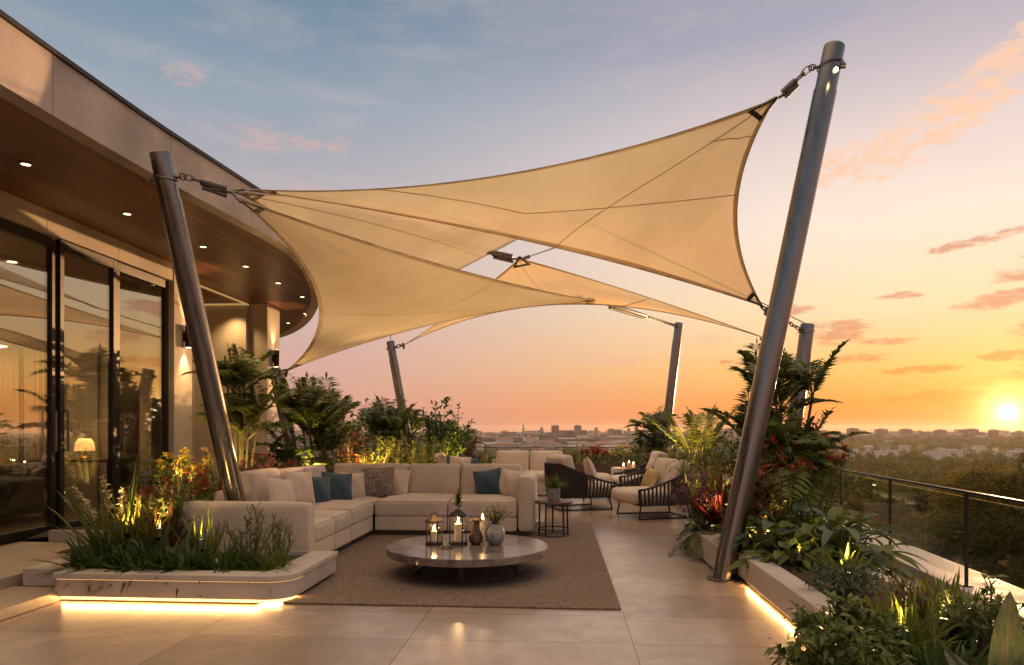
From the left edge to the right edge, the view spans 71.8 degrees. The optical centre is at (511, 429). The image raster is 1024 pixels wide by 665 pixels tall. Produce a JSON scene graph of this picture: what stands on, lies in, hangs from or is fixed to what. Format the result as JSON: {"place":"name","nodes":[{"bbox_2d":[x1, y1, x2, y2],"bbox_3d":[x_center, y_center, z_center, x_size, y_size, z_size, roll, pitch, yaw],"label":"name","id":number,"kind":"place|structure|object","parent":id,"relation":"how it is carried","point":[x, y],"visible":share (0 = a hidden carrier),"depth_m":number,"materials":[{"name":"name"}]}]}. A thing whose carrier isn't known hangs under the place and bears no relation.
{"place":"outdoors","nodes":[
{"label":"outdoors","id":0,"kind":"place"},
{"bbox_2d":[0,465,45,518],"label":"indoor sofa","id":1,"kind":"object","parent":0,"point":[22,489],"visible":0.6,"depth_m":9.34,"materials":[{"name":"brown fabric"}]},
{"bbox_2d":[0,492,1023,664],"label":"terrace floor","id":2,"kind":"structure","parent":0,"point":[678,608],"depth_m":5.01,"materials":[{"name":"tile"}]},
{"bbox_2d":[0,586,63,620],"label":"step","id":3,"kind":"object","parent":2,"relation":"on","point":[16,600],"visible":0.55,"depth_m":5.56,"materials":[{"name":"stone"}]},
{"bbox_2d":[0,542,88,589],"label":"terrace","id":4,"kind":"structure","parent":2,"relation":"on","point":[16,558],"depth_m":6.81,"materials":[{"name":"stone"}]},
{"bbox_2d":[27,500,210,552],"bbox_3d":[-4.121,1.249,11.396,1.920,0.298,8.870,0,0,4],"label":"garden bed","id":5,"kind":"object","parent":2,"relation":"on","point":[57,535],"visible":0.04,"depth_m":7.70,"materials":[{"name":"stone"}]},
{"bbox_2d":[146,465,221,511],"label":"shrub","id":6,"kind":"object","parent":5,"relation":"on","point":[204,479],"visible":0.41,"depth_m":8.02,"materials":[{"name":"orange plant"}]},
{"bbox_2d":[151,446,220,498],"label":"shrub","id":7,"kind":"object","parent":5,"relation":"on","point":[186,463],"visible":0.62,"depth_m":8.63,"materials":[{"name":"yellow plant"}]},
{"bbox_2d":[180,342,299,471],"bbox_3d":[-3.952,-0.071,10.480,1.768,2.511,1.469,0,0,4],"label":"palm plant","id":8,"kind":"object","parent":5,"relation":"on","point":[235,371],"visible":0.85,"depth_m":10.43,"materials":[{"name":"green plant"}]},
{"bbox_2d":[237,429,325,469],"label":"shrub","id":9,"kind":"object","parent":5,"relation":"on","point":[283,454],"visible":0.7,"depth_m":11.30,"materials":[{"name":"green plant"}]},
{"bbox_2d":[269,371,361,464],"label":"palm plant","id":10,"kind":"object","parent":5,"relation":"on","point":[317,405],"visible":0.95,"depth_m":11.74,"materials":[{"name":"green plant"}]},
{"bbox_2d":[0,9,317,545],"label":"house","id":11,"kind":"structure","parent":2,"relation":"on","point":[76,245],"depth_m":9.36,"materials":[{"name":"concrete"}]},
{"bbox_2d":[0,345,18,465],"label":"curtain","id":12,"kind":"object","parent":11,"relation":"hanging from","point":[9,406],"visible":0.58,"depth_m":11.10,"materials":[{"name":"fabric"}]},
{"bbox_2d":[0,218,57,543],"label":"sliding door","id":13,"kind":"structure","parent":11,"relation":"in","point":[8,227],"depth_m":8.28,"materials":[{"name":"brown metal"}]},
{"bbox_2d":[24,345,45,464],"bbox_3d":[-7.412,-0.055,11.072,0.442,2.530,0.078,0,0,4],"label":"curtain","id":14,"kind":"object","parent":11,"relation":"hanging from","point":[34,401],"visible":0.51,"depth_m":11.06,"materials":[{"name":"fabric"}]},
{"bbox_2d":[18,458,133,509],"bbox_3d":[-6.430,0.830,10.456,1.450,0.800,0.480,0,0,4],"label":"console table","id":15,"kind":"object","parent":11,"relation":"on","point":[123,470],"visible":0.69,"depth_m":10.43,"materials":[{"name":"brown wood"}]},
{"bbox_2d":[56,239,116,528],"bbox_3d":[-5.314,-0.518,8.898,0.144,3.473,1.065,0,0,4],"label":"sliding door","id":16,"kind":"structure","parent":11,"relation":"in","point":[62,247],"depth_m":8.71,"materials":[{"name":"brown metal"}]},
{"bbox_2d":[120,279,139,506],"bbox_3d":[-5.799,-0.515,10.551,0.095,3.450,0.701,0,0,4],"label":"curtain","id":17,"kind":"object","parent":11,"relation":"hanging from","point":[130,350],"visible":0.41,"depth_m":10.71,"materials":[{"name":"fabric"}]},
{"bbox_2d":[117,262,168,516],"bbox_3d":[-5.257,-0.518,10.095,0.144,3.473,1.250,0,0,4],"label":"sliding door","id":18,"kind":"structure","parent":11,"relation":"in","point":[123,269],"depth_m":10.65,"materials":[{"name":"brown metal"}]},
{"bbox_2d":[23,549,337,602],"bbox_3d":[-2.867,1.279,6.556,2.386,0.238,1.780,0,0,4],"label":"stone planter","id":19,"kind":"object","parent":2,"relation":"on","point":[282,584],"visible":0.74,"depth_m":5.71,"materials":[{"name":"stone"}]},
{"bbox_2d":[28,535,139,594],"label":"strap leaf plant","id":20,"kind":"object","parent":19,"relation":"in","point":[87,558],"visible":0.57,"depth_m":5.96,"materials":[{"name":"plant"}]},
{"bbox_2d":[72,475,134,549],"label":"flower spike plant","id":21,"kind":"object","parent":19,"relation":"on","point":[86,502],"visible":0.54,"depth_m":6.51,"materials":[{"name":"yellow plant"}]},
{"bbox_2d":[40,458,168,556],"bbox_3d":[-3.546,0.729,6.198,1.007,0.966,1.293,0,0,-38],"label":"strap leaf plant","id":22,"kind":"object","parent":19,"relation":"in","point":[93,539],"visible":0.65,"depth_m":6.33,"materials":[{"name":"plant"}]},
{"bbox_2d":[77,538,185,593],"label":"strap leaf plant","id":23,"kind":"object","parent":19,"relation":"in","point":[132,557],"visible":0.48,"depth_m":5.91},
{"bbox_2d":[74,484,201,548],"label":"strap leaf plant","id":24,"kind":"object","parent":19,"relation":"on","point":[118,525],"visible":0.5,"depth_m":6.37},
{"bbox_2d":[96,480,206,549],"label":"strap leaf plant","id":25,"kind":"object","parent":19,"relation":"on","point":[175,538],"visible":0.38,"depth_m":6.69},
{"bbox_2d":[106,521,207,568],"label":"strap leaf plant","id":26,"kind":"object","parent":19,"relation":"in","point":[164,542],"visible":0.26,"depth_m":6.32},
{"bbox_2d":[128,462,214,544],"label":"shrub","id":27,"kind":"object","parent":19,"relation":"in","point":[178,499],"visible":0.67,"depth_m":6.83,"materials":[{"name":"green plant"}]},
{"bbox_2d":[141,539,240,598],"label":"strap leaf plant","id":28,"kind":"object","parent":19,"relation":"in","point":[172,563],"visible":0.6,"depth_m":5.90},
{"bbox_2d":[169,500,230,557],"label":"strap leaf plant","id":29,"kind":"object","parent":19,"relation":"in","point":[215,541],"visible":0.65,"depth_m":6.32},
{"bbox_2d":[182,539,263,583],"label":"strap leaf plant","id":30,"kind":"object","parent":19,"relation":"in","point":[223,564],"visible":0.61,"depth_m":5.92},
{"bbox_2d":[215,501,280,560],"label":"shrub","id":31,"kind":"object","parent":19,"relation":"on","point":[256,539],"visible":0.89,"depth_m":6.31,"materials":[{"name":"green plant"}]},
{"bbox_2d":[227,536,309,599],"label":"strap leaf plant","id":32,"kind":"object","parent":19,"relation":"in","point":[269,565],"visible":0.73,"depth_m":5.96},
{"bbox_2d":[253,512,294,561],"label":"shrub","id":33,"kind":"object","parent":19,"relation":"on","point":[278,535],"visible":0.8,"depth_m":6.27,"materials":[{"name":"green plant"}]},
{"bbox_2d":[149,151,245,500],"bbox_3d":[-2.989,-0.573,7.024,0.299,3.999,1.331,0,0,23],"label":"leaning mast","id":34,"kind":"object","parent":2,"relation":"on","point":[164,177],"visible":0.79,"depth_m":6.81,"materials":[{"name":"metal"}]},
{"bbox_2d":[183,174,234,197],"bbox_3d":[-2.848,-2.291,6.656,0.455,0.182,0.080,0,0,-21],"label":"tension chain","id":35,"kind":"object","parent":34,"relation":"attached to","point":[214,187],"visible":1,"depth_m":6.64,"materials":[{"name":"metal"}]},
{"bbox_2d":[229,187,249,202],"bbox_3d":[-2.615,-2.252,6.791,0.132,0.214,0.219,0,0,4],"label":"sail shackle","id":36,"kind":"object","parent":35,"relation":"attached to","point":[237,192],"visible":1,"depth_m":6.76,"materials":[{"name":"metal"}]},
{"bbox_2d":[239,192,517,268],"bbox_3d":[-2.092,-3.017,10.369,3.149,1.524,6.548,0,0,34],"label":"shade sail","id":37,"kind":"object","parent":36,"relation":"attached to","point":[451,246],"visible":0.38,"depth_m":9.88,"materials":[{"name":"fabric"}]},
{"bbox_2d":[486,250,519,262],"bbox_3d":[-0.169,-3.042,12.427,0.610,0.239,0.109,0,0,4],"label":"tension chain","id":38,"kind":"object","parent":37,"relation":"attached to","point":[503,256],"visible":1,"depth_m":12.39,"materials":[{"name":"metal"}]},
{"bbox_2d":[404,256,761,344],"bbox_3d":[0.375,-2.150,12.609,0.684,1.783,8.470,0,0,-44],"label":"shade sail","id":39,"kind":"object","parent":38,"relation":"hanging from","point":[526,273],"visible":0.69,"depth_m":11.99,"materials":[{"name":"fabric"}]},
{"bbox_2d":[236,196,594,370],"bbox_3d":[-2.122,-1.589,10.584,6.811,1.252,3.951,0,0,-53],"label":"shade sail","id":40,"kind":"object","parent":36,"relation":"attached to","point":[366,292],"visible":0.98,"depth_m":9.37,"materials":[{"name":"fabric"}]},
{"bbox_2d":[245,96,777,306],"bbox_3d":[0.840,-2.465,7.276,6.632,1.616,2.117,0,0,-25],"label":"shade sail","id":41,"kind":"object","parent":36,"relation":"attached to","point":[666,206],"visible":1,"depth_m":7.78,"materials":[{"name":"fabric"}]},
{"bbox_2d":[386,340,412,451],"bbox_3d":[-2.421,-0.299,16.018,0.856,3.433,0.304,0,0,4],"label":"leaning mast","id":42,"kind":"object","parent":2,"relation":"on","point":[395,370],"visible":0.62,"depth_m":15.92,"materials":[{"name":"metal"}]},
{"bbox_2d":[282,521,620,609],"bbox_3d":[-0.744,1.391,8.181,3.565,0.012,5.150,0,0,4],"label":"rug","id":43,"kind":"object","parent":2,"relation":"on","point":[570,572],"visible":0.59,"depth_m":6.45,"materials":[{"name":"carpet"}]},
{"bbox_2d":[172,463,536,555],"bbox_3d":[-1.482,0.920,8.758,3.467,0.929,3.961,0,0,4],"label":"corner sofa","id":44,"kind":"object","parent":43,"relation":"on","point":[334,525],"visible":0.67,"depth_m":9.15,"materials":[{"name":"fabric"}]},
{"bbox_2d":[266,477,294,501],"bbox_3d":[-2.593,0.723,7.951,0.196,0.406,0.428,0,0,31],"label":"throw pillow","id":45,"kind":"object","parent":44,"relation":"on","point":[280,489],"visible":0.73,"depth_m":7.88,"materials":[{"name":"beige fabric"}]},
{"bbox_2d":[283,470,315,503],"bbox_3d":[-2.551,0.697,8.501,0.192,0.435,0.449,0,0,36],"label":"throw pillow","id":46,"kind":"object","parent":44,"relation":"on","point":[302,482],"visible":0.84,"depth_m":8.45,"materials":[{"name":"beige fabric"}]},
{"bbox_2d":[321,471,352,499],"bbox_3d":[-2.310,0.776,9.351,0.478,0.460,0.212,0,0,-36],"label":"throw pillow","id":47,"kind":"object","parent":44,"relation":"on","point":[340,486],"visible":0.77,"depth_m":9.30,"materials":[{"name":"teal fabric"}]},
{"bbox_2d":[362,467,393,497],"bbox_3d":[-1.871,0.743,9.897,0.474,0.449,0.218,0,0,4],"label":"throw pillow","id":48,"kind":"object","parent":44,"relation":"on","point":[378,482],"visible":0.94,"depth_m":9.83,"materials":[{"name":"fabric"}]},
{"bbox_2d":[472,467,501,494],"bbox_3d":[-0.338,0.755,9.929,0.458,0.452,0.212,0,0,4],"label":"throw pillow","id":49,"kind":"object","parent":44,"relation":"on","point":[486,482],"visible":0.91,"depth_m":9.86,"materials":[{"name":"teal fabric"}]},
{"bbox_2d":[499,468,524,497],"bbox_3d":[-0.029,0.749,9.851,0.432,0.423,0.204,0,0,36],"label":"throw pillow","id":50,"kind":"object","parent":44,"relation":"on","point":[508,483],"visible":0.9,"depth_m":9.77,"materials":[{"name":"beige fabric"}]},
{"bbox_2d":[386,533,547,583],"bbox_3d":[-0.430,1.252,6.880,1.560,0.264,1.560,0,0,4],"label":"coffee table","id":51,"kind":"object","parent":43,"relation":"on","point":[514,551],"visible":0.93,"depth_m":6.46,"materials":[{"name":"stone"}]},
{"bbox_2d":[481,504,515,544],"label":"potted plant","id":52,"kind":"object","parent":51,"relation":"on","point":[494,533],"visible":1,"depth_m":6.87,"materials":[{"name":"green plant"}]},
{"bbox_2d":[535,499,572,536],"bbox_3d":[0.550,1.168,9.315,0.504,0.460,0.504,0,0,4],"label":"side table","id":53,"kind":"object","parent":43,"relation":"on","point":[562,502],"visible":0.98,"depth_m":9.24,"materials":[{"name":"black metal"}]},
{"bbox_2d":[491,450,562,491],"bbox_3d":[0.371,0.928,15.369,1.810,0.944,1.010,0,0,4],"label":"loveseat","id":54,"kind":"object","parent":2,"relation":"on","point":[536,460],"visible":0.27,"depth_m":15.45,"materials":[{"name":"fabric"}]},
{"bbox_2d":[544,454,616,510],"bbox_3d":[1.201,0.919,12.668,1.198,0.968,1.078,0,0,-18],"label":"rope armchair","id":55,"kind":"object","parent":2,"relation":"on","point":[563,467],"visible":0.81,"depth_m":12.19,"materials":[{"name":"fabric"}]},
{"bbox_2d":[612,451,666,486],"bbox_3d":[2.620,0.919,14.445,1.198,0.968,1.078,0,0,2],"label":"rope armchair","id":56,"kind":"object","parent":2,"relation":"on","point":[618,478],"visible":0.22,"depth_m":14.07,"materials":[{"name":"fabric"}]},
{"bbox_2d":[611,458,692,520],"bbox_3d":[2.284,0.936,11.446,1.198,0.936,1.078,0,0,-14],"label":"rope armchair","id":57,"kind":"object","parent":2,"relation":"on","point":[659,493],"visible":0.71,"depth_m":11.08,"materials":[{"name":"fabric"}]},
{"bbox_2d":[660,322,682,454],"bbox_3d":[3.527,-0.507,15.991,0.693,3.838,0.304,0,0,4],"label":"leaning mast","id":58,"kind":"object","parent":2,"relation":"on","point":[673,370],"visible":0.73,"depth_m":15.92,"materials":[{"name":"metal"}]},
{"bbox_2d":[706,40,845,582],"bbox_3d":[2.498,-1.126,6.662,1.355,5.104,0.315,0,0,-5],"label":"leaning mast","id":59,"kind":"object","parent":2,"relation":"on","point":[831,65],"visible":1,"depth_m":6.61,"materials":[{"name":"metal"}]},
{"bbox_2d":[787,323,814,483],"bbox_3d":[4.045,-0.059,10.188,0.653,2.946,0.315,0,0,4],"label":"leaning mast","id":60,"kind":"object","parent":2,"relation":"on","point":[805,339],"visible":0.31,"depth_m":10.11,"materials":[{"name":"metal"}]},
{"bbox_2d":[685,522,993,664],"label":"long stone planter","id":61,"kind":"object","parent":2,"relation":"on","point":[779,586],"visible":0.18,"depth_m":5.51,"materials":[{"name":"stone"}]},
{"bbox_2d":[668,516,722,560],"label":"fern","id":62,"kind":"object","parent":61,"relation":"in","point":[689,526],"visible":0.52,"depth_m":7.78,"materials":[{"name":"green plant"}]},
{"bbox_2d":[668,432,728,525],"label":"shrub","id":63,"kind":"object","parent":61,"relation":"on","point":[683,469],"visible":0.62,"depth_m":8.26,"materials":[{"name":"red plant"}]},
{"bbox_2d":[669,471,727,526],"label":"shrub","id":64,"kind":"object","parent":61,"relation":"on","point":[706,507],"visible":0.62,"depth_m":8.18,"materials":[{"name":"purple plant"}]},
{"bbox_2d":[674,460,731,523],"bbox_3d":[2.398,0.758,8.274,1.140,0.888,1.140,0,0,4],"label":"red cordyline","id":65,"kind":"object","parent":61,"relation":"on","point":[715,520],"visible":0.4,"depth_m":8.07,"materials":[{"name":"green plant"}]},
{"bbox_2d":[712,459,792,543],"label":"shrub","id":66,"kind":"object","parent":61,"relation":"on","point":[761,490],"visible":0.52,"depth_m":7.10,"materials":[{"name":"green plant"}]},
{"bbox_2d":[698,338,871,517],"bbox_3d":[3.204,0.048,8.056,1.382,2.314,1.850,0,0,-31],"label":"palm plant","id":67,"kind":"object","parent":61,"relation":"in","point":[792,371],"visible":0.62,"depth_m":7.94,"materials":[{"name":"green plant"}]},
{"bbox_2d":[727,524,856,573],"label":"broad leaf plant","id":68,"kind":"object","parent":61,"relation":"on","point":[778,555],"visible":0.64,"depth_m":6.20,"materials":[{"name":"plant"}]},
{"bbox_2d":[723,421,863,524],"bbox_3d":[3.026,0.555,7.723,1.530,1.302,1.335,0,0,-30],"label":"palm plant","id":69,"kind":"object","parent":61,"relation":"in","point":[808,452],"visible":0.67,"depth_m":7.41,"materials":[{"name":"green plant"}]},
{"bbox_2d":[751,426,841,531],"bbox_3d":[2.834,0.578,7.287,1.002,1.257,0.998,0,0,4],"label":"shrub","id":70,"kind":"object","parent":61,"relation":"on","point":[783,462],"visible":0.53,"depth_m":7.28,"materials":[{"name":"green plant"}]},
{"bbox_2d":[731,502,863,550],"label":"broad leaf plant","id":71,"kind":"object","parent":61,"relation":"on","point":[797,507],"visible":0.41,"depth_m":6.52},
{"bbox_2d":[791,418,864,521],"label":"shrub","id":72,"kind":"object","parent":61,"relation":"in","point":[834,484],"visible":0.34,"depth_m":7.79,"materials":[{"name":"green plant"}]},
{"bbox_2d":[763,606,917,664],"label":"shrub","id":73,"kind":"object","parent":61,"relation":"in","point":[821,651],"visible":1,"depth_m":3.05,"materials":[{"name":"green plant"}]},
{"bbox_2d":[760,507,920,574],"bbox_3d":[2.982,1.029,6.596,1.342,0.597,1.389,0,0,22],"label":"broad leaf plant","id":74,"kind":"object","parent":61,"relation":"in","point":[835,517],"visible":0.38,"depth_m":6.44,"materials":[{"name":"plant"}]},
{"bbox_2d":[803,534,879,580],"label":"strap leaf plant","id":75,"kind":"object","parent":61,"relation":"on","point":[827,559],"visible":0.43,"depth_m":5.39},
{"bbox_2d":[800,559,890,598],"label":"shrub","id":76,"kind":"object","parent":61,"relation":"on","point":[837,585],"visible":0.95,"depth_m":4.99,"materials":[{"name":"green plant"}]},
{"bbox_2d":[781,590,910,663],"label":"shrub","id":77,"kind":"object","parent":61,"relation":"on","point":[845,616],"visible":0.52,"depth_m":3.49,"materials":[{"name":"green plant"}]},
{"bbox_2d":[778,507,930,585],"bbox_3d":[3.038,1.042,6.340,1.264,0.635,1.378,0,0,-37],"label":"broad leaf plant","id":78,"kind":"object","parent":61,"relation":"on","point":[828,532],"visible":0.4,"depth_m":6.30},
{"bbox_2d":[803,536,924,588],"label":"leaf plant","id":79,"kind":"object","parent":61,"relation":"in","point":[883,550],"visible":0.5,"depth_m":5.81,"materials":[{"name":"green plant"}]},
{"bbox_2d":[791,597,940,662],"bbox_3d":[1.804,1.021,3.584,0.758,0.362,0.772,0,0,4],"label":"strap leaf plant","id":80,"kind":"object","parent":61,"relation":"in","point":[900,638],"visible":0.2,"depth_m":3.50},
{"bbox_2d":[871,562,933,615],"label":"shrub","id":81,"kind":"object","parent":61,"relation":"on","point":[901,585],"visible":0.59,"depth_m":4.12,"materials":[{"name":"green plant"}]},
{"bbox_2d":[865,582,972,655],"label":"strap leaf plant","id":82,"kind":"object","parent":61,"relation":"on","point":[911,618],"visible":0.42,"depth_m":3.71,"materials":[{"name":"plant"}]},
{"bbox_2d":[863,566,989,622],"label":"strap leaf plant","id":83,"kind":"object","parent":61,"relation":"in","point":[954,585],"visible":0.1,"depth_m":4.46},
{"bbox_2d":[885,621,990,664],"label":"strap leaf plant","id":84,"kind":"object","parent":61,"relation":"in","point":[939,658],"visible":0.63,"depth_m":3.36,"materials":[{"name":"plant"}]},
{"bbox_2d":[884,574,1023,651],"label":"strap leaf plant","id":85,"kind":"object","parent":61,"relation":"in","point":[953,631],"visible":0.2,"depth_m":3.94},
{"bbox_2d":[923,570,1023,656],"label":"shrub","id":86,"kind":"object","parent":61,"relation":"on","point":[970,625],"visible":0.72,"depth_m":3.73,"materials":[{"name":"green plant"}]},
{"bbox_2d":[924,591,1023,664],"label":"leaf plant","id":87,"kind":"object","parent":61,"relation":"on","point":[1007,644],"visible":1,"depth_m":2.79,"materials":[{"name":"plant"}]},
{"bbox_2d":[723,474,1023,630],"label":"parapet kerb","id":88,"kind":"structure","parent":2,"relation":"on","point":[940,566],"depth_m":6.49,"materials":[{"name":"stone"}]},
{"bbox_2d":[715,447,1023,586],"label":"glass railing","id":89,"kind":"object","parent":88,"relation":"on","point":[965,492],"visible":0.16,"depth_m":5.92,"materials":[{"name":"brown metal"}]},
{"bbox_2d":[0,0,1023,431],"label":"sky","id":90,"kind":"structure","parent":0,"point":[913,255],"materials":[{"name":"orange"}]},
{"bbox_2d":[280,432,1023,585],"bbox_3d":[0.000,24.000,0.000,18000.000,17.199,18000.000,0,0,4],"label":"ground","id":91,"kind":"structure","parent":0,"point":[861,452],"depth_m":1165.99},
{"bbox_2d":[280,434,1023,497],"bbox_3d":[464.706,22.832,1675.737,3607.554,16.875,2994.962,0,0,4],"label":"forest","id":92,"kind":"object","parent":91,"relation":"on","point":[920,466],"visible":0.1,"depth_m":545.44,"materials":[{"name":"plant"}]},
{"bbox_2d":[280,429,1023,443],"bbox_3d":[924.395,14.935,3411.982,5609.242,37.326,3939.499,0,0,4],"label":"distant city","id":93,"kind":"object","parent":91,"relation":"on","point":[575,433],"visible":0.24,"depth_m":2085.85},
{"bbox_2d":[831,475,887,523],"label":"leafy tree","id":94,"kind":"object","parent":91,"relation":"on","point":[868,487],"visible":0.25,"depth_m":102.25,"materials":[{"name":"green plant"}]},
{"bbox_2d":[829,495,920,537],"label":"leafy tree","id":95,"kind":"object","parent":91,"relation":"on","point":[858,506],"visible":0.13,"depth_m":61.63,"materials":[{"name":"green plant"}]},
{"bbox_2d":[844,508,968,546],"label":"shrub","id":96,"kind":"object","parent":91,"relation":"on","point":[910,520],"visible":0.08,"depth_m":48.66,"materials":[{"name":"green plant"}]},
{"bbox_2d":[871,486,943,526],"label":"leafy tree","id":97,"kind":"object","parent":91,"relation":"on","point":[920,504],"visible":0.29,"depth_m":65.77,"materials":[{"name":"green plant"}]},
{"bbox_2d":[892,460,1023,587],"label":"leafy tree","id":98,"kind":"object","parent":91,"relation":"on","point":[953,500],"visible":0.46,"depth_m":41.13,"materials":[{"name":"green plant"}]},
{"bbox_2d":[904,540,1023,588],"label":"leafy tree","id":99,"kind":"object","parent":91,"relation":"on","point":[1006,571],"visible":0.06,"depth_m":38.92,"materials":[{"name":"green plant"}]},
{"bbox_2d":[913,453,1023,584],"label":"leafy tree","id":100,"kind":"object","parent":91,"relation":"on","point":[938,541],"visible":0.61,"depth_m":40.10,"materials":[{"name":"green plant"}]},
{"bbox_2d":[681,474,799,521],"bbox_3d":[3.906,1.239,14.354,1.500,0.318,7.600,0,0,4],"label":"stone planter","id":101,"kind":"object","parent":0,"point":[686,509],"visible":0.01,"depth_m":12.21,"materials":[{"name":"stone"}]},
{"bbox_2d":[610,404,688,462],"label":"palm plant","id":102,"kind":"object","parent":101,"relation":"on","point":[653,439],"visible":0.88,"depth_m":15.90,"materials":[{"name":"green plant"}]},
{"bbox_2d":[641,404,732,489],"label":"palm plant","id":103,"kind":"object","parent":101,"relation":"on","point":[693,437],"visible":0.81,"depth_m":13.17,"materials":[{"name":"green plant"}]},
{"bbox_2d":[683,430,737,493],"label":"shrub","id":104,"kind":"object","parent":101,"relation":"on","point":[706,463],"visible":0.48,"depth_m":11.92,"materials":[{"name":"green plant"}]},
{"bbox_3d":[-3.901,1.229,15.225,7.000,0.338,7.200,0,0,4],"label":"rear garden bed","id":105,"kind":"object","parent":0,"visible":0},
{"bbox_2d":[336,398,378,461],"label":"shrub","id":106,"kind":"object","parent":105,"relation":"on","point":[359,427],"visible":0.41,"depth_m":16.41,"materials":[{"name":"green plant"}]},
{"bbox_2d":[357,393,418,452],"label":"palm plant","id":107,"kind":"object","parent":105,"relation":"on","point":[386,424],"visible":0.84,"depth_m":14.44,"materials":[{"name":"green plant"}]},
{"bbox_2d":[384,420,452,464],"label":"shrub","id":108,"kind":"object","parent":105,"relation":"on","point":[429,449],"visible":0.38,"depth_m":14.18,"materials":[{"name":"green plant"}]},
{"bbox_2d":[403,396,475,456],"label":"shrub","id":109,"kind":"object","parent":105,"relation":"on","point":[434,431],"visible":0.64,"depth_m":15.61,"materials":[{"name":"green plant"}]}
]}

